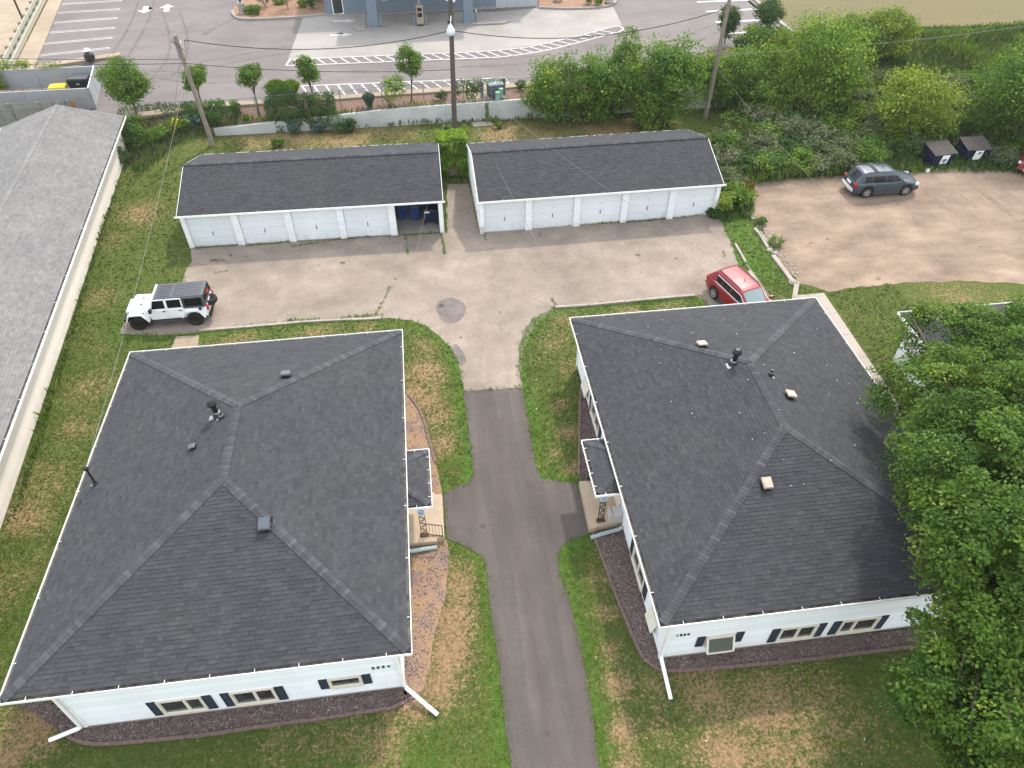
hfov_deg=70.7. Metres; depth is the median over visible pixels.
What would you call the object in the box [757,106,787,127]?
weed bush
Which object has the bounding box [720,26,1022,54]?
overhead cable
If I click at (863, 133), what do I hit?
weed bush
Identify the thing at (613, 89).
brush tree
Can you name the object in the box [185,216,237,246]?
garage door
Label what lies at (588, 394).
window
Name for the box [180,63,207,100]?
young tree
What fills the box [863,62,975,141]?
brush tree
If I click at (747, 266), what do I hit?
edge timber
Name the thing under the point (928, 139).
weed bush
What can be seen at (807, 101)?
weed bush
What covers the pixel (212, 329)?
kerb stone
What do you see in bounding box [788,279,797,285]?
stone
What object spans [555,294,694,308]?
kerb stone
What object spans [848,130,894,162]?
weed bush
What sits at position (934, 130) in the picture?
weed bush
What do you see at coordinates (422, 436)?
loose stones
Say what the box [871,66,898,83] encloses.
weed bush
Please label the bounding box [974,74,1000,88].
weed bush
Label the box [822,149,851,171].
weed bush
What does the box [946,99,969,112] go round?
weed bush
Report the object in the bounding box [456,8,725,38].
overhead cable
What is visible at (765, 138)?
weed bush
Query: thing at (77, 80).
dumpster
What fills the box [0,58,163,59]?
overhead cable
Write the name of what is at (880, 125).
weed bush
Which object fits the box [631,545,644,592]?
window
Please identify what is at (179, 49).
utility pole
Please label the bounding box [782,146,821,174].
weed bush
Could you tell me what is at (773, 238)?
weed tuft
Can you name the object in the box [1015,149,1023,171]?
parked car
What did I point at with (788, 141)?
weed bush
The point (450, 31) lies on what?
utility pole
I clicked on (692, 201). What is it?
garage door
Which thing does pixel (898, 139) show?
weed bush
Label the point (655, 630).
window
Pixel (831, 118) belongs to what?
weed bush
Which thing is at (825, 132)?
weed bush
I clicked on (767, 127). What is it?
weed bush
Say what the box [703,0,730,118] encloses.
utility pole
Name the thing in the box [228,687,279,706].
window
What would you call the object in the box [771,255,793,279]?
broken kerb
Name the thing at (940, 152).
dumpster
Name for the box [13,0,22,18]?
lamp post
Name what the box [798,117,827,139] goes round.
weed bush
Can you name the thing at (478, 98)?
kerb walk
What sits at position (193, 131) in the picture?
tall weeds
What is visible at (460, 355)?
pavement patch
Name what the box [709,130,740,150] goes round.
weed bush
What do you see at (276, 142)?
weed bush
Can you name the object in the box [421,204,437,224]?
trash cart
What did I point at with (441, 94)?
shrub
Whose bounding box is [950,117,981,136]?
weed bush
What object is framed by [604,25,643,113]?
brush tree
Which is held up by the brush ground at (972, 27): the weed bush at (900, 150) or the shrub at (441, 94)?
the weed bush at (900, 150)
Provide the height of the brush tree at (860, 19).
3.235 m
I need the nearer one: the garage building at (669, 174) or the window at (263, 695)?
the window at (263, 695)
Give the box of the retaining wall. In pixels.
[214,86,780,135]
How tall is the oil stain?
0.001 m
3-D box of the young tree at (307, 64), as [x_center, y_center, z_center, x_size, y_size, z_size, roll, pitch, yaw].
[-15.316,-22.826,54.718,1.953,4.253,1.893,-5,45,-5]
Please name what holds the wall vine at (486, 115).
attached to the retaining wall
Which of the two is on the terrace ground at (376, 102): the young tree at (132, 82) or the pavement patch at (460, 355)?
the young tree at (132, 82)
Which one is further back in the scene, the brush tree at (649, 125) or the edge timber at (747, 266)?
the brush tree at (649, 125)
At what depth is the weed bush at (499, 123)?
55.91 m
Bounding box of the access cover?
[471,121,492,126]
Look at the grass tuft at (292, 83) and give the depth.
56.85 m
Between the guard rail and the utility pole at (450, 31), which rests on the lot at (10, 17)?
the guard rail
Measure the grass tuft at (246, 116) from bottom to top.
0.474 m
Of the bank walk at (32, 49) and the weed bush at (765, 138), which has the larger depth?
the bank walk at (32, 49)
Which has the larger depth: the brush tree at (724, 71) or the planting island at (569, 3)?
the planting island at (569, 3)
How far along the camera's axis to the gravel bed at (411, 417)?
33.27 m
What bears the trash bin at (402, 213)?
on the garage building at (256, 197)
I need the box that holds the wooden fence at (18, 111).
[0,100,76,128]
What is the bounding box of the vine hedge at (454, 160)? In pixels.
[434,128,468,178]
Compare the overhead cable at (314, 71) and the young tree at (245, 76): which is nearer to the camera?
the overhead cable at (314, 71)
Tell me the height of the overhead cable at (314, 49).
1.018 m
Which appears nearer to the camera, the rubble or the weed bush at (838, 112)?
the rubble
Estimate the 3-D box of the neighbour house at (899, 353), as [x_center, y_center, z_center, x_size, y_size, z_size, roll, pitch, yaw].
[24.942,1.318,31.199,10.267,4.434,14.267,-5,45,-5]
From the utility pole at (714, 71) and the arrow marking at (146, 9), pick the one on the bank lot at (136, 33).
the arrow marking at (146, 9)
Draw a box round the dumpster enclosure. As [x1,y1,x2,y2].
[0,65,102,112]
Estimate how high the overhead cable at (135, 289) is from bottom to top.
2.035 m
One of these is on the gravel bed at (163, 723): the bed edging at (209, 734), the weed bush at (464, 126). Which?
the bed edging at (209, 734)
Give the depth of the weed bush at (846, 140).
51.94 m
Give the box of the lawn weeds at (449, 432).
[1,120,1022,767]
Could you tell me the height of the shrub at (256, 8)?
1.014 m
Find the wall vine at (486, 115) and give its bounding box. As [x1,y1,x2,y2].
[485,102,497,121]
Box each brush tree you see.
[517,46,593,125]
[557,56,612,122]
[580,44,643,125]
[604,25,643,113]
[613,45,671,125]
[632,30,711,125]
[636,97,679,131]
[694,45,755,108]
[718,35,790,109]
[729,20,789,51]
[748,78,801,122]
[761,6,886,118]
[769,27,806,57]
[834,8,874,48]
[852,4,921,61]
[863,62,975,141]
[954,35,1023,143]
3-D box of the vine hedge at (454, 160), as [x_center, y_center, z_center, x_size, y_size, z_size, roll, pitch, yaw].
[-4.188,-16.103,50.222,2.349,3.082,2.441,-5,45,-5]
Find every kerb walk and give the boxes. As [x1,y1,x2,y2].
[124,73,688,118]
[466,84,487,102]
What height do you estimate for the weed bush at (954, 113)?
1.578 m
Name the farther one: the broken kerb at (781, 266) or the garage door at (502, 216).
the garage door at (502, 216)
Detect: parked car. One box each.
[124,280,217,329]
[705,265,773,304]
[842,162,918,197]
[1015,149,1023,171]
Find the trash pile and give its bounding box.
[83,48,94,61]
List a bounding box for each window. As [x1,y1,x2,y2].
[155,696,208,715]
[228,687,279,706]
[327,675,363,689]
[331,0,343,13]
[585,376,589,398]
[590,399,599,436]
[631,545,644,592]
[652,606,657,633]
[703,633,734,654]
[775,624,819,642]
[835,616,881,635]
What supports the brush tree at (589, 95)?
on the lawn at (964, 291)
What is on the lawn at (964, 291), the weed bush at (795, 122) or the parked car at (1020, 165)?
the weed bush at (795, 122)
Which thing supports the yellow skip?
on the bank lot at (136, 33)
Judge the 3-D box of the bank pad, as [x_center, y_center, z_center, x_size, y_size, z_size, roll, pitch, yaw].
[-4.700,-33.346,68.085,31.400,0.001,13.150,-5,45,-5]
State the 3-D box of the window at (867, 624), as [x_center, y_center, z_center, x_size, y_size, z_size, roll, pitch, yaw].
[12.365,8.631,25.762,1.420,0.950,0.100,-5,45,-5]
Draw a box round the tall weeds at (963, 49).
[711,22,1023,221]
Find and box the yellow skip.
[47,83,67,95]
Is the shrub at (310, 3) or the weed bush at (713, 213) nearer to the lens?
the weed bush at (713, 213)
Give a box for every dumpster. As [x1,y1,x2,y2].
[66,74,90,88]
[919,140,957,166]
[955,136,991,160]
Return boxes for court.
[120,184,737,390]
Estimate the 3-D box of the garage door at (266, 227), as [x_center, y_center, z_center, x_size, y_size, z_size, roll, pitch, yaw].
[-15.147,-9.566,44.102,2.690,2.130,0.105,-5,44,-4]
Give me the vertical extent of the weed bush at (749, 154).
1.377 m
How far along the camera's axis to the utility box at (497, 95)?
56.10 m
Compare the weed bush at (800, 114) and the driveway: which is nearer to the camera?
the driveway
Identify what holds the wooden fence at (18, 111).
on the terrace ground at (376, 102)
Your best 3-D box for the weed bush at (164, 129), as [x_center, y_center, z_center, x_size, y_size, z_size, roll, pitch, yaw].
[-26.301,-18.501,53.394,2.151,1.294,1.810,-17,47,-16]
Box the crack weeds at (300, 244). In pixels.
[195,214,724,320]
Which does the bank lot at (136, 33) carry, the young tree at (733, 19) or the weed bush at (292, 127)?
the young tree at (733, 19)
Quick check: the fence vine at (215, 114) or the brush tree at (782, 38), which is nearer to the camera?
the fence vine at (215, 114)
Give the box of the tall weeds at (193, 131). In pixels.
[117,96,538,173]
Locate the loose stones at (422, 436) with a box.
[405,395,438,490]
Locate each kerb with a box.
[37,52,120,68]
[231,10,340,20]
[539,0,617,9]
[753,0,792,32]
[753,228,769,248]
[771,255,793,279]
[792,281,799,298]
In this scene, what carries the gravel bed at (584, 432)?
on the lawn at (964, 291)
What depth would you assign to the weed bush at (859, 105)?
55.46 m
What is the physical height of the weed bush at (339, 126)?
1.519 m
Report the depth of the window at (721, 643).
24.98 m
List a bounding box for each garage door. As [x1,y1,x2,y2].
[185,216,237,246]
[238,212,289,242]
[290,209,340,239]
[343,206,390,236]
[483,201,524,231]
[532,197,573,227]
[579,194,621,223]
[626,190,669,220]
[673,187,715,216]
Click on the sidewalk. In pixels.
(831, 311)
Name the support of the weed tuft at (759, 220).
on the gravel lot at (949, 225)
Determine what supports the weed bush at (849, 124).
on the brush ground at (972, 27)
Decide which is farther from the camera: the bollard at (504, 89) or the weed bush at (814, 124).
the bollard at (504, 89)
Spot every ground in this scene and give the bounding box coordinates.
[0,41,787,135]
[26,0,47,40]
[754,24,1022,170]
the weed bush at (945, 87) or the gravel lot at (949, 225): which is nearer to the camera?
the gravel lot at (949, 225)
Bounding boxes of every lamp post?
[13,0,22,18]
[237,0,245,13]
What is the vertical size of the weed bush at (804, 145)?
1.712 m
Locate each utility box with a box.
[495,91,499,100]
[498,87,502,99]
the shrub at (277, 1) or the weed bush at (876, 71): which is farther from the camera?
the shrub at (277, 1)
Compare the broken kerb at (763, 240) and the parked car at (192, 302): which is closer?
the parked car at (192, 302)
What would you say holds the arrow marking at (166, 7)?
on the bank lot at (136, 33)
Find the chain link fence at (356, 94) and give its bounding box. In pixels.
[159,66,727,120]
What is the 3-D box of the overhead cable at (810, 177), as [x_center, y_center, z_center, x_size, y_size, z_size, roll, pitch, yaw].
[17.960,-14.950,46.008,0.013,1.363,25.586,-8,45,-8]
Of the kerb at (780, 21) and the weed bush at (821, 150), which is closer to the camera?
the weed bush at (821, 150)
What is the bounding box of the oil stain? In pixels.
[467,527,476,532]
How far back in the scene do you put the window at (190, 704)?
23.77 m
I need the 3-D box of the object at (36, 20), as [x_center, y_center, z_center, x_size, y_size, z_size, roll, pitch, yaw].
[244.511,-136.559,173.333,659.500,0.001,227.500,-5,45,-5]
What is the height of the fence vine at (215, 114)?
1.918 m
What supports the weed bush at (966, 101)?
on the brush ground at (972, 27)
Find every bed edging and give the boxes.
[60,696,414,745]
[408,394,436,462]
[577,382,581,475]
[591,532,916,672]
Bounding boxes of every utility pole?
[171,35,215,146]
[443,0,456,137]
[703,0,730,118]
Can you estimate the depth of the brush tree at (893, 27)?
61.34 m
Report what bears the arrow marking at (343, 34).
on the bank pad
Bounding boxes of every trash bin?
[397,205,406,219]
[409,204,419,219]
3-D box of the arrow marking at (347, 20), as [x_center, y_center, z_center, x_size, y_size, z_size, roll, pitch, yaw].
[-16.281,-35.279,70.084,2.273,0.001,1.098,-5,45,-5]
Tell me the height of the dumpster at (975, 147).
1.298 m
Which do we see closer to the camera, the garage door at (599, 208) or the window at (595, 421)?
the window at (595, 421)
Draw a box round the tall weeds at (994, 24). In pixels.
[875,20,1023,44]
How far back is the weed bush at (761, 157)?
50.01 m
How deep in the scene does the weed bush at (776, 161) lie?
49.99 m
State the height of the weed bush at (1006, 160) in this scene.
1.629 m
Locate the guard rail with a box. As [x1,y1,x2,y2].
[0,0,43,68]
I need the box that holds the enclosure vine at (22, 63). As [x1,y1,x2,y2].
[0,59,62,89]
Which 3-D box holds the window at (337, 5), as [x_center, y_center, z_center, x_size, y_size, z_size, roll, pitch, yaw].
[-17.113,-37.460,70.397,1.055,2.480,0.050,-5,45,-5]
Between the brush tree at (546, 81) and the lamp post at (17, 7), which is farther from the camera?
the lamp post at (17, 7)
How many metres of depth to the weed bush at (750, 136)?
53.08 m
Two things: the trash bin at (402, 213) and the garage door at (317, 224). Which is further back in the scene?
the trash bin at (402, 213)
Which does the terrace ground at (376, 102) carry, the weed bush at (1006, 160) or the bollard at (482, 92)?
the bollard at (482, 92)
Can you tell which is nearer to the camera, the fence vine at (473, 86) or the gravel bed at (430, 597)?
the gravel bed at (430, 597)
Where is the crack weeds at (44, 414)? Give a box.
[4,169,119,522]
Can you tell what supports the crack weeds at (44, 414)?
on the lawn at (964, 291)
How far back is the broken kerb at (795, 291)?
41.01 m
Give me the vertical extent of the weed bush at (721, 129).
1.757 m
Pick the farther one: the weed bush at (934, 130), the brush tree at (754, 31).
the brush tree at (754, 31)
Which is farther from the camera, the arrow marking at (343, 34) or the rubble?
the arrow marking at (343, 34)
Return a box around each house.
[0,329,444,741]
[569,297,947,699]
[893,302,1023,497]
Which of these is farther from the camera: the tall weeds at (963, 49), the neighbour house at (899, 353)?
the tall weeds at (963, 49)
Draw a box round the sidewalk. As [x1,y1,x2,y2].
[797,293,997,588]
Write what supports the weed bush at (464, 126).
on the lawn at (964, 291)
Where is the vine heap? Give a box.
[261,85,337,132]
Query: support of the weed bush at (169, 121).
on the lawn at (964, 291)
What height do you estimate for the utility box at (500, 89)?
1.040 m
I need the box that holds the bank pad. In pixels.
[287,7,621,61]
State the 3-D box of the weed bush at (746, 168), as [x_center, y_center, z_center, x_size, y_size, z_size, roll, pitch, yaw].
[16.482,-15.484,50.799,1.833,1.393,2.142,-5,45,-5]
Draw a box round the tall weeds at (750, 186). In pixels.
[740,143,923,191]
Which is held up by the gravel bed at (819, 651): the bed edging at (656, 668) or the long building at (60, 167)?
the bed edging at (656, 668)
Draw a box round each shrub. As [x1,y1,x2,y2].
[243,7,252,14]
[250,4,261,14]
[272,0,283,4]
[296,0,305,7]
[305,0,316,7]
[379,73,406,108]
[432,90,447,101]
[514,79,527,90]
[592,0,603,4]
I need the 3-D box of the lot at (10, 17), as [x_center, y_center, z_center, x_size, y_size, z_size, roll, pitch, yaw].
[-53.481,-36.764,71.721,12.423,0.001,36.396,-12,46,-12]
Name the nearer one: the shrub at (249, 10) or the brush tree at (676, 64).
the brush tree at (676, 64)
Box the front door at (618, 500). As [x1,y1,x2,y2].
[614,496,621,505]
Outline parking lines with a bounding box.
[41,0,774,95]
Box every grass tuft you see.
[241,114,248,120]
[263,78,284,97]
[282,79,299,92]
[361,90,374,108]
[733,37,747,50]
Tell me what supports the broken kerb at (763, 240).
on the lawn at (964, 291)
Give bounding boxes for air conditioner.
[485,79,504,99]
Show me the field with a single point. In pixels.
(938, 13)
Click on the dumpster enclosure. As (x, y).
(82, 98)
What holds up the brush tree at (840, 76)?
on the brush ground at (972, 27)
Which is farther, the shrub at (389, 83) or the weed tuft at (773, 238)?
the shrub at (389, 83)
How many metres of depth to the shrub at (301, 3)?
72.51 m
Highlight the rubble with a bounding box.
[747,220,800,280]
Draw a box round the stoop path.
[172,335,198,347]
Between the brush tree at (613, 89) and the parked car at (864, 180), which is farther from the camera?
the brush tree at (613, 89)
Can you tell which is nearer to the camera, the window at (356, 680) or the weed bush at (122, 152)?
the window at (356, 680)
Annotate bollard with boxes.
[480,81,483,96]
[502,77,505,93]
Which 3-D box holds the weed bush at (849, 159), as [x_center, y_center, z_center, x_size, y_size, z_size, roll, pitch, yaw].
[22.956,-15.857,50.791,3.153,1.904,2.888,35,54,30]
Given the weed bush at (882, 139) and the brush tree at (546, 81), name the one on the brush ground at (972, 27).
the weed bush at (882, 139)
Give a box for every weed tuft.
[754,216,768,227]
[768,233,785,248]
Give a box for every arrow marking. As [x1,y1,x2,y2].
[139,6,152,12]
[160,4,173,11]
[330,33,352,36]
[333,19,355,22]
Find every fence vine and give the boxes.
[180,98,241,127]
[455,77,508,99]
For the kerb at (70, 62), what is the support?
on the bank lot at (136, 33)
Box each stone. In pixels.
[199,327,227,332]
[228,317,380,329]
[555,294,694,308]
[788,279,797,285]
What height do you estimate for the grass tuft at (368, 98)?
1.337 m
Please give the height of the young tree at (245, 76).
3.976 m
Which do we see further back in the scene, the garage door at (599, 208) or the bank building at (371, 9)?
the bank building at (371, 9)
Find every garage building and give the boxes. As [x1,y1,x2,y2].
[174,142,444,248]
[466,129,726,233]
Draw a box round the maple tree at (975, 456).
[858,295,1023,767]
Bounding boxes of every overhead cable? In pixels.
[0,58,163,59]
[0,63,187,64]
[87,64,187,463]
[185,31,445,49]
[188,63,449,71]
[393,103,446,331]
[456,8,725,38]
[458,83,580,319]
[459,71,786,299]
[719,70,904,267]
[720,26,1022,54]
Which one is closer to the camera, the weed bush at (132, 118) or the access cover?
the weed bush at (132, 118)
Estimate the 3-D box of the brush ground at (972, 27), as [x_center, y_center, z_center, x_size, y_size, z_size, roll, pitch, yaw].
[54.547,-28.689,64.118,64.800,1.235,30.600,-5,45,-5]
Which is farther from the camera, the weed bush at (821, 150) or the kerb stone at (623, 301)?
the weed bush at (821, 150)
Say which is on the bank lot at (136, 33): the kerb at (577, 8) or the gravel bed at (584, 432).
the kerb at (577, 8)
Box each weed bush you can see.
[117,145,130,164]
[121,121,146,148]
[124,112,147,134]
[140,123,172,143]
[163,114,188,132]
[182,112,202,127]
[269,137,284,148]
[287,119,300,134]
[309,121,328,132]
[318,111,347,133]
[343,117,356,133]
[441,124,451,130]
[459,124,468,131]
[492,120,508,130]
[705,205,724,219]
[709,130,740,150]
[710,139,744,165]
[711,120,738,140]
[715,191,734,213]
[719,108,757,129]
[720,164,750,188]
[724,180,759,206]
[727,140,757,164]
[730,155,757,171]
[735,124,780,146]
[737,100,774,125]
[741,129,782,157]
[750,117,784,142]
[750,149,789,175]
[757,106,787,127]
[757,151,795,175]
[769,134,796,150]
[774,114,811,138]
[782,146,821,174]
[783,107,821,128]
[787,124,838,150]
[789,142,816,164]
[792,98,825,122]
[796,95,820,106]
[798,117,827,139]
[802,150,835,175]
[803,104,822,119]
[809,124,847,150]
[813,138,837,155]
[816,140,860,173]
[817,105,851,129]
[817,108,853,127]
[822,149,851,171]
[828,130,868,153]
[830,126,862,145]
[834,117,859,131]
[836,97,855,110]
[841,108,876,131]
[845,100,868,119]
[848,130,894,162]
[852,86,879,102]
[854,146,890,162]
[856,92,877,109]
[857,122,883,137]
[860,66,878,84]
[860,106,893,127]
[861,103,890,122]
[861,123,894,143]
[864,134,892,148]
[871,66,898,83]
[872,123,911,146]
[891,140,923,160]
[897,133,933,153]
[904,132,939,148]
[923,121,950,139]
[932,82,953,96]
[935,123,961,140]
[940,107,962,126]
[943,74,971,90]
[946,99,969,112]
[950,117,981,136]
[951,65,987,86]
[951,134,996,158]
[957,94,985,111]
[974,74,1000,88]
[989,138,1022,169]
[1003,136,1023,156]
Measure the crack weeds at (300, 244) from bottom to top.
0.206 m
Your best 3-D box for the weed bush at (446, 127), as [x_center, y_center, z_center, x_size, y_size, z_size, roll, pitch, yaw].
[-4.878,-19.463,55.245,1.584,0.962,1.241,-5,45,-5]
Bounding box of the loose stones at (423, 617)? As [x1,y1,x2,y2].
[404,541,445,709]
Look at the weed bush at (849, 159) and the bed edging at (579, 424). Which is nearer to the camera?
the bed edging at (579, 424)
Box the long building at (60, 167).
[0,104,125,528]
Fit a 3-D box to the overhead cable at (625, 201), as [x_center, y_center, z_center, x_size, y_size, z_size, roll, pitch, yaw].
[4.751,-13.151,43.297,0.014,2.003,30.015,-26,50,-24]
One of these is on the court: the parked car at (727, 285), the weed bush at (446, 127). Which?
the parked car at (727, 285)
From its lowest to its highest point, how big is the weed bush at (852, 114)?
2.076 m
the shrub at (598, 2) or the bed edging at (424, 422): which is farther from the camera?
the shrub at (598, 2)
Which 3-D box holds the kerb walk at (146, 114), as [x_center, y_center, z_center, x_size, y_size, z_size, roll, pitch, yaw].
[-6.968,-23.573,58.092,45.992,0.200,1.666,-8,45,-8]
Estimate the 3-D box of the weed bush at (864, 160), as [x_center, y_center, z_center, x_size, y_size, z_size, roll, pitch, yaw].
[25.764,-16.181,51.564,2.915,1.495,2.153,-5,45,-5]
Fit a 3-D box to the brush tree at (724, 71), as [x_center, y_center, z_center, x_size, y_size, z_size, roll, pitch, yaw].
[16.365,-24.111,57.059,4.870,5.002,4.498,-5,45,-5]
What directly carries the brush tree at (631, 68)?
on the lawn at (964, 291)
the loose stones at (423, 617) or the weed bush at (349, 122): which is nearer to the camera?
the loose stones at (423, 617)
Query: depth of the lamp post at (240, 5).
70.85 m
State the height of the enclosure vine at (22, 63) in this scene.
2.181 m
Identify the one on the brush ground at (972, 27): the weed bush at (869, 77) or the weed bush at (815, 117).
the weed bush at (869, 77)
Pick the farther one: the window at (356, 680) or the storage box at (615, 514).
the storage box at (615, 514)
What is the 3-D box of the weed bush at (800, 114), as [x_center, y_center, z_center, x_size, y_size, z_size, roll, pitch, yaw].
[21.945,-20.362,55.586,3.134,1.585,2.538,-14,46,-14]
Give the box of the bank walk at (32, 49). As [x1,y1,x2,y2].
[14,0,61,69]
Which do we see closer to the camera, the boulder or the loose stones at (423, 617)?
the loose stones at (423, 617)
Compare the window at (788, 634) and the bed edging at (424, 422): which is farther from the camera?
the bed edging at (424, 422)
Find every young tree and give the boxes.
[93,53,158,114]
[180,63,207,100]
[234,62,262,114]
[292,54,320,94]
[393,38,425,100]
[716,4,743,43]
[752,0,786,26]
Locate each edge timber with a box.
[734,243,746,262]
[746,264,771,300]
[747,270,769,300]
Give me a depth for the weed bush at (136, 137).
52.55 m
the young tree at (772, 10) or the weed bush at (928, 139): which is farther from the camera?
the young tree at (772, 10)
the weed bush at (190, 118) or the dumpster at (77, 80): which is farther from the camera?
the dumpster at (77, 80)
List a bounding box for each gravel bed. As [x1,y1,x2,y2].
[15,687,410,741]
[404,540,448,711]
[405,393,442,494]
[579,392,596,480]
[594,529,953,668]
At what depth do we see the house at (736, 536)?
26.74 m
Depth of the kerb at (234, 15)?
70.51 m
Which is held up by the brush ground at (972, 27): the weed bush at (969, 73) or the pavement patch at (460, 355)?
the weed bush at (969, 73)
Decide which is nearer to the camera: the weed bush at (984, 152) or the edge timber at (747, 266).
the edge timber at (747, 266)
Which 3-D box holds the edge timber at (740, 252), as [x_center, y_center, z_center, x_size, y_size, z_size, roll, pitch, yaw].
[13.873,-7.945,43.804,0.131,0.120,1.981,-4,44,-4]
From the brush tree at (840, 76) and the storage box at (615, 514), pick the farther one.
the brush tree at (840, 76)
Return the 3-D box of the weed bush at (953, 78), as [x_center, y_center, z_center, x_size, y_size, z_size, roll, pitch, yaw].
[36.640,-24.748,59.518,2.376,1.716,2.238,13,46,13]
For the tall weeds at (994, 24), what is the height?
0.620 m
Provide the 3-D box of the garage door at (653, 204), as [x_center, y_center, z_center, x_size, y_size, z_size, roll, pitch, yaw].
[8.628,-11.373,45.891,2.640,2.130,0.105,-6,45,-6]
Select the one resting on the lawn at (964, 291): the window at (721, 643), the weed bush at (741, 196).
the weed bush at (741, 196)
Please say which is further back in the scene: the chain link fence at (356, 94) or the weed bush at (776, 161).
the chain link fence at (356, 94)
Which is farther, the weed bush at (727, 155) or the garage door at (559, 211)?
the weed bush at (727, 155)
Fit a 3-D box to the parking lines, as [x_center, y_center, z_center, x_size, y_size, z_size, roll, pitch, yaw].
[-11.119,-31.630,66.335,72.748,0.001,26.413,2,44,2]
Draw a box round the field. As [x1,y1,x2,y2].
[759,0,1023,32]
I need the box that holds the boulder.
[605,0,613,4]
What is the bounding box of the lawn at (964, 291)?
[0,107,1023,767]
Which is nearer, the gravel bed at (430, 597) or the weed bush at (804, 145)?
the gravel bed at (430, 597)
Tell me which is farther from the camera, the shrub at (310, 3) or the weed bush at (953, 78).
the shrub at (310, 3)
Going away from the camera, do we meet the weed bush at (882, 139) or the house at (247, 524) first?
the house at (247, 524)
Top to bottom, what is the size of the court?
0.030 m
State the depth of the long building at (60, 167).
40.40 m
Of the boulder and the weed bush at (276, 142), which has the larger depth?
the boulder
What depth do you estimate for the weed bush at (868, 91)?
58.22 m
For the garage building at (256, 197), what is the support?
on the lawn at (964, 291)
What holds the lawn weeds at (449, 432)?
on the lawn at (964, 291)
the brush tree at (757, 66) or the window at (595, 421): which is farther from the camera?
the brush tree at (757, 66)
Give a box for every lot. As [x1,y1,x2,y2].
[0,0,45,69]
[28,0,780,115]
[753,169,1023,291]
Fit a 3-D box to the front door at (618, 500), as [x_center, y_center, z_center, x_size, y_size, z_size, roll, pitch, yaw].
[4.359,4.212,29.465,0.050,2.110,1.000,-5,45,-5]
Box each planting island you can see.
[233,0,325,17]
[539,0,606,6]
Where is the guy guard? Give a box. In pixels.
[170,64,179,133]
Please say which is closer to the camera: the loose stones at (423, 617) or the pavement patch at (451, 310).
the loose stones at (423, 617)
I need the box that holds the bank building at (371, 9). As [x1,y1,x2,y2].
[324,0,536,30]
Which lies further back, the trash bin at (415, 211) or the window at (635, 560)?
the trash bin at (415, 211)
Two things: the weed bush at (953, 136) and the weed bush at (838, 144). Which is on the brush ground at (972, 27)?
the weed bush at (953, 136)
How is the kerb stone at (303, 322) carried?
on the lawn at (964, 291)
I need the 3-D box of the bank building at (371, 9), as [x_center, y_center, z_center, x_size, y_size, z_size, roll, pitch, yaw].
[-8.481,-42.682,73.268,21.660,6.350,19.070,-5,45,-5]
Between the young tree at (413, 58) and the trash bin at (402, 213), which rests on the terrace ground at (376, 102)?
the young tree at (413, 58)
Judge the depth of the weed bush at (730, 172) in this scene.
48.64 m
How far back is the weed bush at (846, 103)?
56.62 m
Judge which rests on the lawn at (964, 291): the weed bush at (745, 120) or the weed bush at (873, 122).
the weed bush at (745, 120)
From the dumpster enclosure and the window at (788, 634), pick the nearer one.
the window at (788, 634)
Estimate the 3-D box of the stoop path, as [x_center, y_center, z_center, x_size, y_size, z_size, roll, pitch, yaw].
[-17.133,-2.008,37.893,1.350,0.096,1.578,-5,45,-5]
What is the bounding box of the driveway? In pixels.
[443,388,598,767]
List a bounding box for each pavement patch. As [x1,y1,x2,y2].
[436,298,465,322]
[452,344,465,363]
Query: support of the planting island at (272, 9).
on the bank lot at (136, 33)
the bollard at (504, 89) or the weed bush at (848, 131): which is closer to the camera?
the weed bush at (848, 131)
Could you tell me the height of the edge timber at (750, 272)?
0.128 m
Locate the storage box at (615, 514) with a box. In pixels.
[607,506,623,522]

